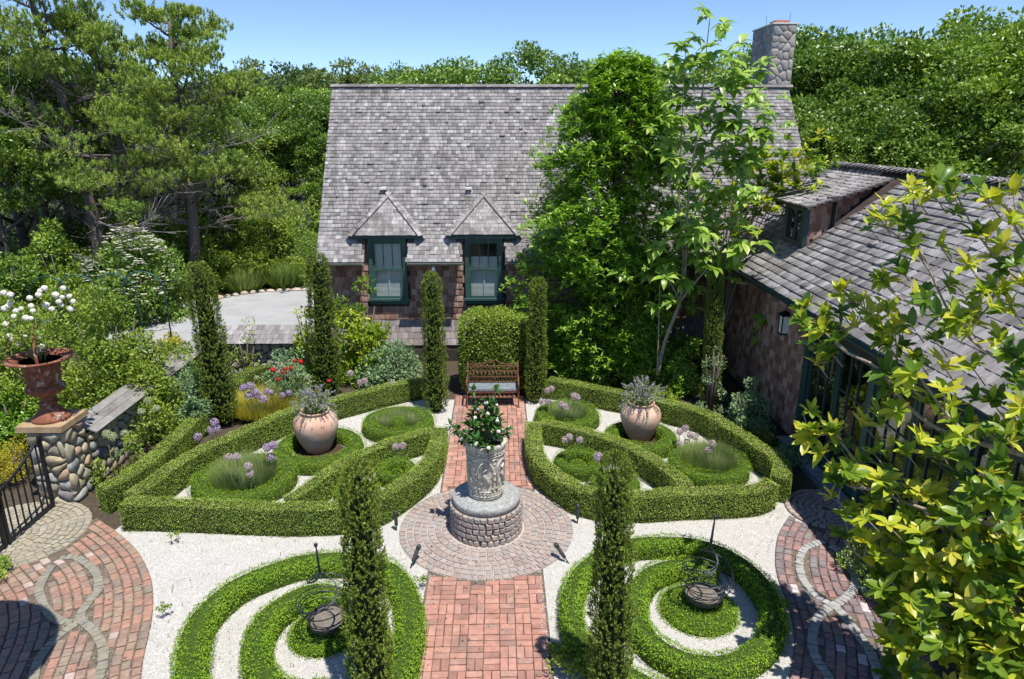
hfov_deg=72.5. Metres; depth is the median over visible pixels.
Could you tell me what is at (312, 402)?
catmint
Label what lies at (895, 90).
oak tree
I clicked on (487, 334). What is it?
clipped bush
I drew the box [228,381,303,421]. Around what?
golden grass
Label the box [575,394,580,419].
allium
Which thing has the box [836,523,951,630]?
path hedge
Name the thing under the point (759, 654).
spiral hedge
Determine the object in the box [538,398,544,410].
allium
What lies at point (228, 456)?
allium
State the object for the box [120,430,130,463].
allium
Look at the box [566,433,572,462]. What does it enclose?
allium
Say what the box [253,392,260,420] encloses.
allium
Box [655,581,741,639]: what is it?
spiral heart
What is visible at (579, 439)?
allium
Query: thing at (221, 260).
viburnum
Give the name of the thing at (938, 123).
oak tree
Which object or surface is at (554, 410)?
lavender
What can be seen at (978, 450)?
glass door
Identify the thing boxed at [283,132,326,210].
oak tree
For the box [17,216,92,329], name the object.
flowering laurel
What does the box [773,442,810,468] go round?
hellebore
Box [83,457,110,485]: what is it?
hosta shrub
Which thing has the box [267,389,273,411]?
allium
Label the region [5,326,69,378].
iron orb
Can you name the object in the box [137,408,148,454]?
allium
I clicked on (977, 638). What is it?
foreground magnolia
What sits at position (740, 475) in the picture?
ring hedge
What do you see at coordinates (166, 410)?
spilling rose
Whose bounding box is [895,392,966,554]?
glass door
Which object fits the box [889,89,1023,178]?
oak tree
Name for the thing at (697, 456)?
feather grass
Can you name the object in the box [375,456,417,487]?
ring hedge
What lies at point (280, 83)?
distant tree
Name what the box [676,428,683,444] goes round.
allium
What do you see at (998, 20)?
oak tree
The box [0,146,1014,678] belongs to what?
ground
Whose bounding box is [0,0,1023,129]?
sky
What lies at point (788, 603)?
weed
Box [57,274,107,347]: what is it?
arbour hoop
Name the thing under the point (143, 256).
dogwood
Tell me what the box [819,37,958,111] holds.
oak tree
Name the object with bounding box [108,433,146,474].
lily clump
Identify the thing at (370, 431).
ring hedge
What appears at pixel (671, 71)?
oak tree
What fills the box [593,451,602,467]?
allium
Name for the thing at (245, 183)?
oak tree
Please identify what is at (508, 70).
oak tree
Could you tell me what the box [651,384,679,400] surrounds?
bergenia clump
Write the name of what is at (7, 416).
shrub
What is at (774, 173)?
evergreen magnolia
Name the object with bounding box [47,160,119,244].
oak tree
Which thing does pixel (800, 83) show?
oak tree
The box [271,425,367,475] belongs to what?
ring hedge
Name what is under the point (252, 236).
oak tree
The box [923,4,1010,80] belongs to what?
oak tree
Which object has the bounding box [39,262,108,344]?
wood shrub
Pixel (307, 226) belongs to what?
understory bush
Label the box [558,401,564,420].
allium
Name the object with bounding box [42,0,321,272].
pitch pine
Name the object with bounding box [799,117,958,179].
oak tree
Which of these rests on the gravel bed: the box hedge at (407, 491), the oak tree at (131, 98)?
the box hedge at (407, 491)
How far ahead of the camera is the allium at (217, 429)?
13.21 m
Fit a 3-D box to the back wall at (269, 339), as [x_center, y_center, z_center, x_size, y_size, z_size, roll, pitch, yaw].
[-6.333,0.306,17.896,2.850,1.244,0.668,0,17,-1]
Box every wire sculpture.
[295,542,352,634]
[679,515,733,608]
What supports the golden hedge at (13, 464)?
on the ground at (728, 384)
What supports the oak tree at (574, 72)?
on the ground at (728, 384)
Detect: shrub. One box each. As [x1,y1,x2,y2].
[0,251,49,332]
[0,294,87,450]
[0,379,40,462]
[0,554,12,579]
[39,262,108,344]
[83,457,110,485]
[156,360,231,431]
[329,273,393,388]
[352,338,422,388]
[546,324,612,385]
[597,300,674,390]
[655,348,703,399]
[724,376,776,434]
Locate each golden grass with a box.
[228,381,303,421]
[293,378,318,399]
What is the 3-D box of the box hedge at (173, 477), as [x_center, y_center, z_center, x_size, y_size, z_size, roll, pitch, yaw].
[-4.281,1.785,14.262,1.348,0.550,7.272,13,21,37]
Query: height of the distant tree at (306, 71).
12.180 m
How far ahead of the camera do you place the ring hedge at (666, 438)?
13.81 m
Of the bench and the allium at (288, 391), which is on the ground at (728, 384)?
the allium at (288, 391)
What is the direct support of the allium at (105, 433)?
on the ground at (728, 384)
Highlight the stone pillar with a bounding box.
[15,409,94,503]
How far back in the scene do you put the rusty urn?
11.43 m
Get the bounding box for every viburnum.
[183,247,237,292]
[225,244,280,287]
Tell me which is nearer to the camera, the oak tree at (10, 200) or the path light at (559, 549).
the path light at (559, 549)
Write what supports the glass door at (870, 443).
in the garden wing
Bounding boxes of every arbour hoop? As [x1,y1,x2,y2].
[29,276,78,335]
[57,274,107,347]
[92,273,143,338]
[122,271,173,350]
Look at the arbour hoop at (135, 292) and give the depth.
18.42 m
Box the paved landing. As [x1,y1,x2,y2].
[0,502,91,569]
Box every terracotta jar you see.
[293,405,337,453]
[620,399,660,441]
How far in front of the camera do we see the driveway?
24.06 m
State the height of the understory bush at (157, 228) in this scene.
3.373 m
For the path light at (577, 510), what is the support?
on the gravel bed
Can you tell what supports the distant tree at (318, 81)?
on the ground at (728, 384)
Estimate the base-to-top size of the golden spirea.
1.039 m
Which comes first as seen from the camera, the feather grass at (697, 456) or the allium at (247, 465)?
the allium at (247, 465)
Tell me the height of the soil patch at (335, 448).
0.001 m
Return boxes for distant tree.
[106,69,164,194]
[158,70,216,198]
[181,66,259,197]
[207,55,299,159]
[234,57,307,203]
[277,63,337,189]
[287,57,367,100]
[322,62,402,96]
[382,65,417,82]
[399,67,426,78]
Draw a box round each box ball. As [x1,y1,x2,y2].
[388,416,408,429]
[391,468,401,473]
[569,458,585,466]
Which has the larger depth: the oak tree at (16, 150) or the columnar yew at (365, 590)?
the oak tree at (16, 150)
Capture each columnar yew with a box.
[183,260,240,425]
[304,250,344,395]
[337,454,396,678]
[420,270,449,411]
[523,276,548,401]
[582,447,638,678]
[698,266,724,403]
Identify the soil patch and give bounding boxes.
[294,443,342,457]
[622,436,657,444]
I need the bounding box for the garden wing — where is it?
[708,161,1023,615]
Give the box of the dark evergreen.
[206,196,253,274]
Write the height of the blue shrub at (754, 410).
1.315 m
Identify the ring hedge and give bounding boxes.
[186,451,300,501]
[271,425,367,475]
[331,479,382,501]
[360,403,437,442]
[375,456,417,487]
[534,398,600,429]
[552,446,600,481]
[588,467,642,490]
[603,421,678,458]
[667,443,753,487]
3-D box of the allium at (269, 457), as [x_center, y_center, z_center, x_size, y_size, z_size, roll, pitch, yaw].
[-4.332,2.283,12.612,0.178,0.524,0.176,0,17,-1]
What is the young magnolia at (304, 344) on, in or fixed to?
on the ground at (728, 384)
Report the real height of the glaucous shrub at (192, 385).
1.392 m
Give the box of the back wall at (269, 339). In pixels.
[217,324,313,376]
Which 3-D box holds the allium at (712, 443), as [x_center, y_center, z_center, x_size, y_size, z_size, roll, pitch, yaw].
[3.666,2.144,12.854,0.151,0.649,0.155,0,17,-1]
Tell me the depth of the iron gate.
10.99 m
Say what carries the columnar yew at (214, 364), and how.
on the ground at (728, 384)
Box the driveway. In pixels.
[106,288,313,363]
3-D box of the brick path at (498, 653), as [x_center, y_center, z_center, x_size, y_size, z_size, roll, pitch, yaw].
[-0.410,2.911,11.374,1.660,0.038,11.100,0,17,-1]
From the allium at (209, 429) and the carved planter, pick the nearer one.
the carved planter
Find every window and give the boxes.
[367,239,409,303]
[464,238,503,303]
[782,202,837,246]
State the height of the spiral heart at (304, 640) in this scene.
0.272 m
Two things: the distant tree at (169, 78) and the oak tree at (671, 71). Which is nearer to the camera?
the oak tree at (671, 71)
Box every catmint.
[290,384,338,428]
[619,375,665,420]
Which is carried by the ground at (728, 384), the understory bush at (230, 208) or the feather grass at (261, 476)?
the understory bush at (230, 208)
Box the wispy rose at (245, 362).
[227,316,261,374]
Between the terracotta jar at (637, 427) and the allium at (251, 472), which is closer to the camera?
the allium at (251, 472)
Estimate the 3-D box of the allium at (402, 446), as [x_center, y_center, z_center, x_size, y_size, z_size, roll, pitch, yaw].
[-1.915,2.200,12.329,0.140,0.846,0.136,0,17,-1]
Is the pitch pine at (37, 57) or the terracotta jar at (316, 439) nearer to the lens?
the terracotta jar at (316, 439)
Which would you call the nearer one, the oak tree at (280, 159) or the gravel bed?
the gravel bed
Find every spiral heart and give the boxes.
[284,606,354,661]
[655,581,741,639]
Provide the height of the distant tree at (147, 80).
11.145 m
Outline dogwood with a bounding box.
[66,199,195,330]
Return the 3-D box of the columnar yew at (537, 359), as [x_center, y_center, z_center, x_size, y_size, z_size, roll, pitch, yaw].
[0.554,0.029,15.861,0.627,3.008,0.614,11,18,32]
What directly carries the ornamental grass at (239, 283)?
on the ground at (728, 384)
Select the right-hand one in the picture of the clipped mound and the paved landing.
the clipped mound
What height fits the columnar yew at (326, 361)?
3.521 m
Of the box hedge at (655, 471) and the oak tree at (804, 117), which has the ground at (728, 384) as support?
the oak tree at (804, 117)
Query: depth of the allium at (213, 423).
13.19 m
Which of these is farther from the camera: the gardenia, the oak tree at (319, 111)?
the oak tree at (319, 111)
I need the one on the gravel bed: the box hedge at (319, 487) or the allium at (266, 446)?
the box hedge at (319, 487)
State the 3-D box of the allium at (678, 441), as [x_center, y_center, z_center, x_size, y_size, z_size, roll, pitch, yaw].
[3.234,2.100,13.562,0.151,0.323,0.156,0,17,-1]
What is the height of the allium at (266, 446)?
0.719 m
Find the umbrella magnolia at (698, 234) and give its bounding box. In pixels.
[606,2,796,374]
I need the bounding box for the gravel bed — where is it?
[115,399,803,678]
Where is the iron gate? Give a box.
[0,435,55,550]
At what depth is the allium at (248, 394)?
14.32 m
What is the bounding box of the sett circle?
[399,487,572,580]
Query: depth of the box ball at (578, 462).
12.89 m
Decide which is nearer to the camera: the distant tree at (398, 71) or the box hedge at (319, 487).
the box hedge at (319, 487)
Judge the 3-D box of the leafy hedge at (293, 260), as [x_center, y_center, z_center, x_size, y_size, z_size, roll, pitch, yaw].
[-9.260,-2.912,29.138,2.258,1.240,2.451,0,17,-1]
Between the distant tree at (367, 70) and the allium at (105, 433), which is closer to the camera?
the allium at (105, 433)
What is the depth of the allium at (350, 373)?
16.03 m
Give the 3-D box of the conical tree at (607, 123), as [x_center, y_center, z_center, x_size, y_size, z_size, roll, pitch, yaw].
[2.324,-2.753,16.750,5.469,7.951,4.099,0,17,-1]
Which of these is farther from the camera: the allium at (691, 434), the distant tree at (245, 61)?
the distant tree at (245, 61)
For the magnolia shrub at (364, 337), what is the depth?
17.25 m
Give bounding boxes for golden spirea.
[151,330,184,360]
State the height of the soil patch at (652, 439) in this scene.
0.001 m
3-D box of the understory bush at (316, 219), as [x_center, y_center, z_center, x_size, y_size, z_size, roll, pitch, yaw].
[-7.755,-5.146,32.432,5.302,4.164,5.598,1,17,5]
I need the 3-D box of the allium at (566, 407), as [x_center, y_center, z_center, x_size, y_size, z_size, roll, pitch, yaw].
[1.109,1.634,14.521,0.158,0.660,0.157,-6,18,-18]
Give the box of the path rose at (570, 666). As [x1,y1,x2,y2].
[546,634,586,678]
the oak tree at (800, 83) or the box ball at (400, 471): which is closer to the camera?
the box ball at (400, 471)
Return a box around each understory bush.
[0,191,90,274]
[0,218,55,295]
[0,230,20,255]
[4,205,116,274]
[61,189,163,256]
[61,205,180,279]
[107,190,202,259]
[125,206,234,271]
[157,178,260,262]
[196,186,264,251]
[232,199,320,253]
[289,191,321,235]
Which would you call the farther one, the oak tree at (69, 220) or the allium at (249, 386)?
the oak tree at (69, 220)
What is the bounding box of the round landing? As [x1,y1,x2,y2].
[784,489,855,529]
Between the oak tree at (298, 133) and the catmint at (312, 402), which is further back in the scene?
the oak tree at (298, 133)
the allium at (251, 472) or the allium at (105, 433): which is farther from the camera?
the allium at (105, 433)
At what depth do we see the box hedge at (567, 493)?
11.36 m
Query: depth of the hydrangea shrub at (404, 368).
16.84 m
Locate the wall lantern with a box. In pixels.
[777,310,790,334]
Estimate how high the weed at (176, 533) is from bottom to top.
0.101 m
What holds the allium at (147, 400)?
on the ground at (728, 384)
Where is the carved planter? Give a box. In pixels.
[464,431,506,500]
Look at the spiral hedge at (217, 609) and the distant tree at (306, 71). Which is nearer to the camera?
the spiral hedge at (217, 609)
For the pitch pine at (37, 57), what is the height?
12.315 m
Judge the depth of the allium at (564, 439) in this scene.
12.80 m
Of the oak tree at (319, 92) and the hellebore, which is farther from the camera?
the oak tree at (319, 92)
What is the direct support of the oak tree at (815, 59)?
on the ground at (728, 384)
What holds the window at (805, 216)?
in the garden wing
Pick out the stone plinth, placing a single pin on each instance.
(492, 523)
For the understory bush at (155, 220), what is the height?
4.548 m
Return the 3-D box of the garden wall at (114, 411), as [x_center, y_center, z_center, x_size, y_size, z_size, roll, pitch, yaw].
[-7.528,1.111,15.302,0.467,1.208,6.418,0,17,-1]
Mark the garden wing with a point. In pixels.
(819, 240)
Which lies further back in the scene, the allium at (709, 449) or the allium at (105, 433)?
the allium at (709, 449)
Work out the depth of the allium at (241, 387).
14.28 m
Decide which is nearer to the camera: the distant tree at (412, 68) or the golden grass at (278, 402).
the golden grass at (278, 402)
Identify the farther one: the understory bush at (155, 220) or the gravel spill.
the understory bush at (155, 220)
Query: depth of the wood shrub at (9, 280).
21.03 m
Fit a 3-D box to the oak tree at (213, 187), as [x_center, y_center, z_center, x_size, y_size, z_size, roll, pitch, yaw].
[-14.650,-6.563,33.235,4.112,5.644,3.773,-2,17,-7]
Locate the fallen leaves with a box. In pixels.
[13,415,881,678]
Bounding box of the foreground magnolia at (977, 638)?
[788,161,1023,678]
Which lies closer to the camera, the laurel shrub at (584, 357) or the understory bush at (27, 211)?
the laurel shrub at (584, 357)
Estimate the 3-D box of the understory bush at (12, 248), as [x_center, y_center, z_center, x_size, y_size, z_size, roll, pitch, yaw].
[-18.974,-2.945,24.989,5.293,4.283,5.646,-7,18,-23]
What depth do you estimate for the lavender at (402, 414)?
15.06 m
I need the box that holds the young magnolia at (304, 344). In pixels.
[289,270,335,382]
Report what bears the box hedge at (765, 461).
on the gravel bed
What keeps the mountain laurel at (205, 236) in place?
on the ground at (728, 384)
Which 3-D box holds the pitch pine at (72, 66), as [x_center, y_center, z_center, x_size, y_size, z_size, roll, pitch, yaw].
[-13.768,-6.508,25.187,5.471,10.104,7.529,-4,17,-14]
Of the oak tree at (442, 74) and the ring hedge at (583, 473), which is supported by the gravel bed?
the ring hedge at (583, 473)
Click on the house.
(442, 180)
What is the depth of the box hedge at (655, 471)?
13.09 m
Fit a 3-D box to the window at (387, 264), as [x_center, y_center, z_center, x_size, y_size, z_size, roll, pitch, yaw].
[-3.289,-1.778,18.817,1.200,2.300,0.660,0,17,-1]
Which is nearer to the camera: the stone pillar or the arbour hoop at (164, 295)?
the stone pillar
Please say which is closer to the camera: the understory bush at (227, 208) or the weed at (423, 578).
the weed at (423, 578)
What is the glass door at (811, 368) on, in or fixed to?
in the garden wing
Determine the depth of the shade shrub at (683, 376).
16.43 m
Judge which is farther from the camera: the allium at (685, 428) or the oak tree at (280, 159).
the oak tree at (280, 159)
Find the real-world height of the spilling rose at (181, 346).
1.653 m
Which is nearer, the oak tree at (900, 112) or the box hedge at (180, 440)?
the box hedge at (180, 440)
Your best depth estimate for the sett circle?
10.67 m
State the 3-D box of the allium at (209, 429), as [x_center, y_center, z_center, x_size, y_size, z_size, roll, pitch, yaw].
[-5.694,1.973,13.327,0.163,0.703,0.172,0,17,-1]
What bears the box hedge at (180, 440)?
on the ground at (728, 384)
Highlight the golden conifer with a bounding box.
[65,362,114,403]
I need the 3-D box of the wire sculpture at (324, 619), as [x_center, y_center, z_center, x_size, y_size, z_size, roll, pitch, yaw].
[-2.268,2.960,8.422,0.682,1.260,0.690,2,23,7]
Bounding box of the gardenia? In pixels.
[445,383,514,453]
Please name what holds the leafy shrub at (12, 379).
on the ground at (728, 384)
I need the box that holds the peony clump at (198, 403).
[179,396,214,431]
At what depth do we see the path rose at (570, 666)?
8.16 m
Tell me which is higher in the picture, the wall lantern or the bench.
the wall lantern
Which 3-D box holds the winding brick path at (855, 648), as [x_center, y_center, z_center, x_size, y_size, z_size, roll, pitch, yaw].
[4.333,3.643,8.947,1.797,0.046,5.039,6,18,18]
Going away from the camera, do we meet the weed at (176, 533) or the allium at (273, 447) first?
the weed at (176, 533)
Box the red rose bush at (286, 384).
[260,345,330,402]
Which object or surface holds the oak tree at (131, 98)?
on the ground at (728, 384)
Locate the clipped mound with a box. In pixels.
[253,227,323,269]
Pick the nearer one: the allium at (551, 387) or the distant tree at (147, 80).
the allium at (551, 387)
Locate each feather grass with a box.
[203,446,280,492]
[673,437,743,473]
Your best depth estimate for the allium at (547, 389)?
14.98 m
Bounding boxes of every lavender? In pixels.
[371,411,397,429]
[387,405,414,419]
[402,409,426,427]
[545,397,588,421]
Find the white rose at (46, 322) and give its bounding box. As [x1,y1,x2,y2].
[0,285,85,361]
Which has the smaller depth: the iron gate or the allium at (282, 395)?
the iron gate
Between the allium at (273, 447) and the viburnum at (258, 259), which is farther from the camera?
the viburnum at (258, 259)
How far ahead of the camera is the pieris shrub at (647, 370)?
16.70 m
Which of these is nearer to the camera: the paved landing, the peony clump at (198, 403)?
the paved landing
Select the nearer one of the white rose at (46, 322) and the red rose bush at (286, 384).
the white rose at (46, 322)
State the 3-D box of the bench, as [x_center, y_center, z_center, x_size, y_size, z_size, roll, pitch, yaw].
[-0.439,1.025,15.980,1.208,0.980,0.647,0,17,-1]
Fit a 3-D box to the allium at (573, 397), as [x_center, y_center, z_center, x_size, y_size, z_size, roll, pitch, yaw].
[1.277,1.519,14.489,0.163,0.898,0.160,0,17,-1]
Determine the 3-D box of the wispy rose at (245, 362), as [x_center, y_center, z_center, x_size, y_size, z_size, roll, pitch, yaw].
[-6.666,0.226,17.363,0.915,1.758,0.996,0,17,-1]
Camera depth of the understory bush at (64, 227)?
29.11 m
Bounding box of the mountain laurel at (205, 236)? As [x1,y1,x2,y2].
[164,187,231,290]
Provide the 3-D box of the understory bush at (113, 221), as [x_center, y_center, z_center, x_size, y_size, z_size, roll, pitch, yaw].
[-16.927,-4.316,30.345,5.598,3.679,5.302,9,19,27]
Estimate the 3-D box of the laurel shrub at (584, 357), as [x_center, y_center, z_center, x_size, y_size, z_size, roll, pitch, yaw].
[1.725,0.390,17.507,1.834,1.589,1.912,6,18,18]
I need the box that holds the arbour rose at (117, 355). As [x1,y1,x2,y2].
[56,273,176,414]
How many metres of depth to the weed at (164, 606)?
9.05 m
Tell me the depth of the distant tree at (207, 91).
54.39 m
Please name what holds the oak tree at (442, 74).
on the ground at (728, 384)
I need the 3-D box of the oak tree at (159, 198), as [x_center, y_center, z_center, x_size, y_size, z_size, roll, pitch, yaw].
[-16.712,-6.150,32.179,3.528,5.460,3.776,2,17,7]
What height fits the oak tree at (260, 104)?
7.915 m
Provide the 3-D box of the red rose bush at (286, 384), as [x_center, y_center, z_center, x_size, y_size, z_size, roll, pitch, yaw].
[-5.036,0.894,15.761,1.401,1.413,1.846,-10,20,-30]
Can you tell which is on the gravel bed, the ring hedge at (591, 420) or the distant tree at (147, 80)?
the ring hedge at (591, 420)
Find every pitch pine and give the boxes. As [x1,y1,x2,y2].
[0,0,223,293]
[12,0,205,295]
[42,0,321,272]
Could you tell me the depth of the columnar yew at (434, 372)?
15.17 m
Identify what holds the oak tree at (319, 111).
on the ground at (728, 384)
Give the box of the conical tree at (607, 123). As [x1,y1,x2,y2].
[499,46,721,388]
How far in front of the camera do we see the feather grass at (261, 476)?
12.21 m
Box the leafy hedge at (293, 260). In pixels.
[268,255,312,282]
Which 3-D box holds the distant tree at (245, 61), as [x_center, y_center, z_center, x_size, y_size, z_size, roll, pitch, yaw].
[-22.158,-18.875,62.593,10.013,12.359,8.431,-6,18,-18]
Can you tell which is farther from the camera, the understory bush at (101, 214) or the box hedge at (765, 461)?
the understory bush at (101, 214)
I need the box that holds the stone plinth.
[450,480,522,546]
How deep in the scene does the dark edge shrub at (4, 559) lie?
9.94 m
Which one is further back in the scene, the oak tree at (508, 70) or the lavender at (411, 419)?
the oak tree at (508, 70)
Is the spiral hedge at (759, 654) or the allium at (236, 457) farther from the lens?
the allium at (236, 457)
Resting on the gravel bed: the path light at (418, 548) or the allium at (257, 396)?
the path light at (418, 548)
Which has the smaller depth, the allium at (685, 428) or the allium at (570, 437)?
the allium at (570, 437)
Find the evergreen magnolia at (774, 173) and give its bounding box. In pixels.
[684,127,839,373]
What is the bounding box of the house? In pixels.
[316,12,809,360]
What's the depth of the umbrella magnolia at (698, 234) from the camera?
14.56 m
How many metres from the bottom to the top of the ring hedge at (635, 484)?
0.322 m
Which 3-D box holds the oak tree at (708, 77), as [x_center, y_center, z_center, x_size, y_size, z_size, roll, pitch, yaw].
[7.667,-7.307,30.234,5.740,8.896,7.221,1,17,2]
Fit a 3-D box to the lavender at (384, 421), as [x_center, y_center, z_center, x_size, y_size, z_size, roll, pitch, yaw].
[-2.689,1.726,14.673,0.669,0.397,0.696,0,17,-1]
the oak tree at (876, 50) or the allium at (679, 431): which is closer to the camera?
the allium at (679, 431)
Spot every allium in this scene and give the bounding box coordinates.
[101,429,115,478]
[107,432,119,474]
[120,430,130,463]
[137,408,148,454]
[143,397,155,447]
[152,405,161,441]
[193,433,201,446]
[207,426,214,438]
[210,418,218,437]
[212,425,220,437]
[225,453,233,488]
[232,453,241,491]
[239,383,248,425]
[244,462,252,485]
[245,391,252,423]
[246,382,254,420]
[246,469,253,489]
[251,388,258,420]
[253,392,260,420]
[259,395,267,416]
[262,443,271,465]
[263,389,268,412]
[266,453,275,471]
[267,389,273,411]
[268,440,277,474]
[279,392,285,408]
[286,390,291,408]
[346,370,353,391]
[361,378,367,383]
[392,443,398,473]
[399,442,405,466]
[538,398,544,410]
[544,387,550,414]
[548,385,554,398]
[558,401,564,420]
[562,403,568,420]
[562,436,568,461]
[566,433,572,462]
[571,393,576,421]
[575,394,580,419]
[576,436,582,456]
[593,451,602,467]
[675,440,682,446]
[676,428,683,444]
[682,425,688,443]
[687,431,693,442]
[705,446,712,453]
[709,440,715,455]
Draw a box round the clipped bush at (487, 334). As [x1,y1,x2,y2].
[456,304,530,394]
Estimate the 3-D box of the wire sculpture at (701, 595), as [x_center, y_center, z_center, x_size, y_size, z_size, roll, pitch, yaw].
[2.527,2.807,8.926,0.672,1.260,0.674,-1,16,-18]
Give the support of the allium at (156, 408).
on the ground at (728, 384)
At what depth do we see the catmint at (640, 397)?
13.95 m
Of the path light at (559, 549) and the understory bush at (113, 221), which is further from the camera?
the understory bush at (113, 221)
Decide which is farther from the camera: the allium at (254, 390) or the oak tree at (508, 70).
the oak tree at (508, 70)
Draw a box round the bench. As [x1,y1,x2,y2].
[466,360,518,407]
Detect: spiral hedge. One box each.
[168,548,429,678]
[555,531,790,678]
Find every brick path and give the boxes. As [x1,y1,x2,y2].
[0,518,152,678]
[419,394,554,678]
[775,516,940,678]
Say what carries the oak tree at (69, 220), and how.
on the ground at (728, 384)
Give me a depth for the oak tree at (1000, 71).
18.79 m
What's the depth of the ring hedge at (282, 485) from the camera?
11.98 m
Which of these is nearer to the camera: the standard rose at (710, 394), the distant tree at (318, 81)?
the standard rose at (710, 394)
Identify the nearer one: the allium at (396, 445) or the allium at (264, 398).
the allium at (396, 445)
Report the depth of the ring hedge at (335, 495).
11.81 m
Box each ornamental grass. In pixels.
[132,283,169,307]
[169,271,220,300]
[214,265,267,293]
[259,260,306,288]
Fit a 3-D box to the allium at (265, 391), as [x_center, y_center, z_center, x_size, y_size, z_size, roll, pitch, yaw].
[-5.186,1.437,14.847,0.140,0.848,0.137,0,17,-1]
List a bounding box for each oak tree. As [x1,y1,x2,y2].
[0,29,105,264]
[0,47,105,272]
[0,107,76,308]
[0,136,102,297]
[5,101,111,252]
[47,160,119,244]
[82,82,177,225]
[95,110,251,221]
[95,152,175,208]
[149,115,259,253]
[154,166,234,218]
[192,95,305,242]
[219,94,306,200]
[222,150,301,231]
[234,128,304,270]
[238,84,331,226]
[239,113,326,224]
[272,90,331,208]
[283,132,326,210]
[364,59,478,83]
[418,55,533,83]
[475,39,578,83]
[515,48,593,83]
[588,61,691,83]
[656,57,741,84]
[710,43,751,76]
[748,23,848,154]
[790,21,931,152]
[791,63,929,160]
[794,92,906,176]
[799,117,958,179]
[810,79,1015,177]
[814,30,1017,144]
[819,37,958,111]
[870,75,1023,177]
[875,5,1023,80]
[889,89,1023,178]
[909,21,1023,172]
[918,42,1023,175]
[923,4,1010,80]
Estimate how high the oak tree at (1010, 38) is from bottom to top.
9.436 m
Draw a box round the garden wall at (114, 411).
[81,337,203,485]
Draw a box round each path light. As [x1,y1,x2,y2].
[393,510,397,530]
[410,544,420,568]
[554,542,568,563]
[576,503,579,523]
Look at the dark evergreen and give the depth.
28.02 m
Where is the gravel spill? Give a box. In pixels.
[421,406,550,678]
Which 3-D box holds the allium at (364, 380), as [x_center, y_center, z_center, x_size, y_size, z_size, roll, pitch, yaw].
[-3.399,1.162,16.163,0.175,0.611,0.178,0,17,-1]
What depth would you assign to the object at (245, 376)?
16.99 m
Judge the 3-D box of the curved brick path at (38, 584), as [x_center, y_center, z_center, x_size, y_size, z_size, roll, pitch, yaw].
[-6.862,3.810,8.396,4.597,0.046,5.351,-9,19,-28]
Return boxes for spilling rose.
[105,359,187,447]
[149,337,225,394]
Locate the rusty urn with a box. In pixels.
[2,347,74,424]
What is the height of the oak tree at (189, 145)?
7.083 m
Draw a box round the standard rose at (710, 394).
[695,346,727,414]
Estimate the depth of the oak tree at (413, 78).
30.93 m
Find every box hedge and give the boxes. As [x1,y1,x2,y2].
[95,409,212,513]
[118,425,448,537]
[124,376,443,498]
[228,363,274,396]
[282,427,434,502]
[524,420,779,523]
[540,419,694,489]
[546,376,792,502]
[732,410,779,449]
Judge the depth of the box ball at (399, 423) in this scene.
14.61 m
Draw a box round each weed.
[154,601,172,612]
[166,530,180,538]
[413,574,426,582]
[782,596,790,608]
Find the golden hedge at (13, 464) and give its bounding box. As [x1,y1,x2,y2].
[0,434,33,483]
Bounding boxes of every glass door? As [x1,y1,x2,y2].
[799,333,841,469]
[824,343,874,497]
[858,378,919,528]
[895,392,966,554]
[956,433,1023,603]
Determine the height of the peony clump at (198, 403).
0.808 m
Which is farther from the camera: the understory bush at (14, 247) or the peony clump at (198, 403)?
the understory bush at (14, 247)
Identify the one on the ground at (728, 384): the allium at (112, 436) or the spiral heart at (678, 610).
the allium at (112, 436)
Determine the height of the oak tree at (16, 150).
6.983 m
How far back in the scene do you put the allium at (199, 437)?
13.27 m
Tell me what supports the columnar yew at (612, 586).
on the gravel bed
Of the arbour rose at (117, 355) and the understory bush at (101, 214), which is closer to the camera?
the arbour rose at (117, 355)
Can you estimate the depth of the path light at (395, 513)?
10.97 m
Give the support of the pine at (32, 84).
on the ground at (728, 384)
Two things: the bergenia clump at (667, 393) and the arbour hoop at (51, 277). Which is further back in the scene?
the arbour hoop at (51, 277)
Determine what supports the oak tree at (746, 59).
on the ground at (728, 384)
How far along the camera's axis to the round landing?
11.63 m
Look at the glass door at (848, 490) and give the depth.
11.90 m
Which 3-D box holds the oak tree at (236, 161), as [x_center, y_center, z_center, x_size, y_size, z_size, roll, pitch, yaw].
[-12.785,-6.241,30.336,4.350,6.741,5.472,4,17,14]
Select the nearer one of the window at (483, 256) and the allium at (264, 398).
the allium at (264, 398)
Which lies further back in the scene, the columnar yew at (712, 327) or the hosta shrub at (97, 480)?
the columnar yew at (712, 327)

